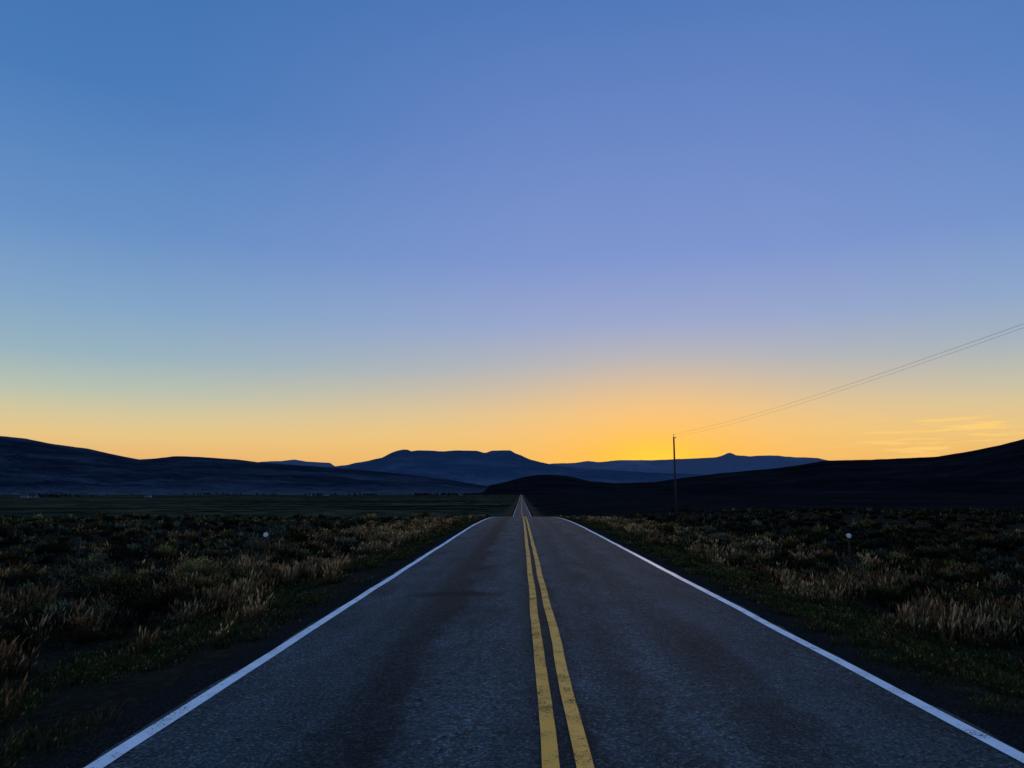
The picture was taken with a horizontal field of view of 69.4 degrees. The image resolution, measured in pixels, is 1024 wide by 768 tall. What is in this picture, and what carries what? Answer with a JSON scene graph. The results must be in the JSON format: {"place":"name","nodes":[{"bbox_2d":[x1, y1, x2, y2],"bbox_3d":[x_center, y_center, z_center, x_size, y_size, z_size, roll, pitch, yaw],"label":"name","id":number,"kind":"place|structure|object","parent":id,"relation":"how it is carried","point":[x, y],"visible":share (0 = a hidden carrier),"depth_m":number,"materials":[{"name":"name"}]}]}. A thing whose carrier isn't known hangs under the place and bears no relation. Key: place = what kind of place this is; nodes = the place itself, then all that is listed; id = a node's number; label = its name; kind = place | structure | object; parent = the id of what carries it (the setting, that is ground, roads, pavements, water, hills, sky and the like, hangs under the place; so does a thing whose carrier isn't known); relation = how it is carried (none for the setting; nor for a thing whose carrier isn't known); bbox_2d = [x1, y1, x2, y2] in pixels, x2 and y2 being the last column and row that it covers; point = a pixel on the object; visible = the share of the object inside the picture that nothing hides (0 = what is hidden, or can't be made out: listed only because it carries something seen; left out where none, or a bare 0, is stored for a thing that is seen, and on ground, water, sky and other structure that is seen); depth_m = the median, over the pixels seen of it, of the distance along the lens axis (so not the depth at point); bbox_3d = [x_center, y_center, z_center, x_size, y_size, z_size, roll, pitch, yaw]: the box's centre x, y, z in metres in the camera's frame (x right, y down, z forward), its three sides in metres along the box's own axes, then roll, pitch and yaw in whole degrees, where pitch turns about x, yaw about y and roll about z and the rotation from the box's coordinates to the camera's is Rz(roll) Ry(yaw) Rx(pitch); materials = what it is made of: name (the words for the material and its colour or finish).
{"place":"outdoors","nodes":[
{"label":"outdoors","id":0,"kind":"place"},
{"bbox_2d":[0,436,489,494],"bbox_3d":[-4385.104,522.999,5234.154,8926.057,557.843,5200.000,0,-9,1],"label":"sagebrush hills","id":1,"kind":"structure","parent":0,"point":[28,466],"depth_m":4347.37,"materials":[{"name":"blue soil"}]},
{"bbox_2d":[0,495,1023,767],"bbox_3d":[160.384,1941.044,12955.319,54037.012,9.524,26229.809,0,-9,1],"label":"ground","id":2,"kind":"structure","parent":0,"point":[142,699],"depth_m":15.62,"materials":[{"name":"black soil"}]},
{"bbox_2d":[0,513,428,564],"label":"wire fence","id":3,"kind":"object","parent":2,"relation":"on","point":[78,546],"visible":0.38,"depth_m":28.12,"materials":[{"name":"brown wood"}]},
{"bbox_2d":[263,532,267,560],"bbox_3d":[-7.538,5.253,22.559,0.156,1.438,0.068,0,-9,1],"label":"delineator post","id":4,"kind":"object","parent":2,"relation":"on","point":[265,534],"visible":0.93,"depth_m":22.62,"materials":[{"name":"metal"}]},
{"bbox_2d":[28,492,507,497],"bbox_3d":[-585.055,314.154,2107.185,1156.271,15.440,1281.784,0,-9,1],"label":"distant trees","id":5,"kind":"object","parent":2,"relation":"on","point":[70,495],"visible":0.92,"depth_m":2313.45,"materials":[{"name":"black plant"}]},
{"bbox_2d":[0,506,1023,656],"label":"sagebrush","id":6,"kind":"object","parent":2,"relation":"on","point":[955,565],"visible":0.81,"depth_m":26.22,"materials":[{"name":"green plant"}]},
{"bbox_2d":[0,513,1023,724],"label":"dry roadside grass","id":7,"kind":"structure","parent":2,"relation":"on","point":[236,594],"depth_m":17.16,"materials":[{"name":"brown plant"}]},
{"bbox_2d":[0,516,1023,767],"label":"green verge grass","id":8,"kind":"structure","parent":2,"relation":"on","point":[128,662],"depth_m":10.68,"materials":[{"name":"green plant"}]},
{"bbox_2d":[0,510,1023,636],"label":"rangeland grass","id":9,"kind":"structure","parent":2,"relation":"on","point":[929,560],"depth_m":45.75,"materials":[{"name":"brown plant"}]},
{"bbox_2d":[673,324,1021,515],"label":"utility pole","id":10,"kind":"object","parent":2,"relation":"on","point":[675,491],"visible":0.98,"depth_m":103.09,"materials":[{"name":"brown wood"}]},
{"bbox_2d":[846,533,850,556],"bbox_3d":[10.210,5.241,22.342,0.156,1.438,0.068,0,-9,1],"label":"delineator post","id":11,"kind":"object","parent":2,"relation":"on","point":[848,535],"visible":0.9,"depth_m":22.41,"materials":[{"name":"metal"}]},
{"bbox_2d":[0,0,1023,465],"label":"sky","id":12,"kind":"structure","parent":0,"point":[335,232],"materials":[{"name":"blue"}]},
{"bbox_2d":[333,450,702,485],"bbox_3d":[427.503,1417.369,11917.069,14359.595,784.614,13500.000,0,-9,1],"label":"mesa mountain","id":13,"kind":"structure","parent":0,"point":[488,468],"depth_m":11586.60,"materials":[{"name":"blue stone"}]},
{"bbox_2d":[262,453,829,474],"bbox_3d":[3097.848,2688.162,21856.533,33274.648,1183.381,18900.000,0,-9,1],"label":"distant mesa range","id":14,"kind":"structure","parent":0,"point":[728,462],"depth_m":20417.97,"materials":[{"name":"blue stone"}]},
{"bbox_2d":[83,495,1023,767],"bbox_3d":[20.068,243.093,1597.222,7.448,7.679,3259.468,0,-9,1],"label":"road","id":15,"kind":"structure","parent":0,"point":[521,637],"depth_m":7.41,"materials":[{"name":"grey asphalt"}]},
{"bbox_2d":[458,439,1023,494],"bbox_3d":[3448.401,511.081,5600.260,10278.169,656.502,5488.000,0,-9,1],"label":"dark hillside","id":16,"kind":"structure","parent":0,"point":[997,470],"depth_m":4117.79,"materials":[{"name":"soil"}]}
]}

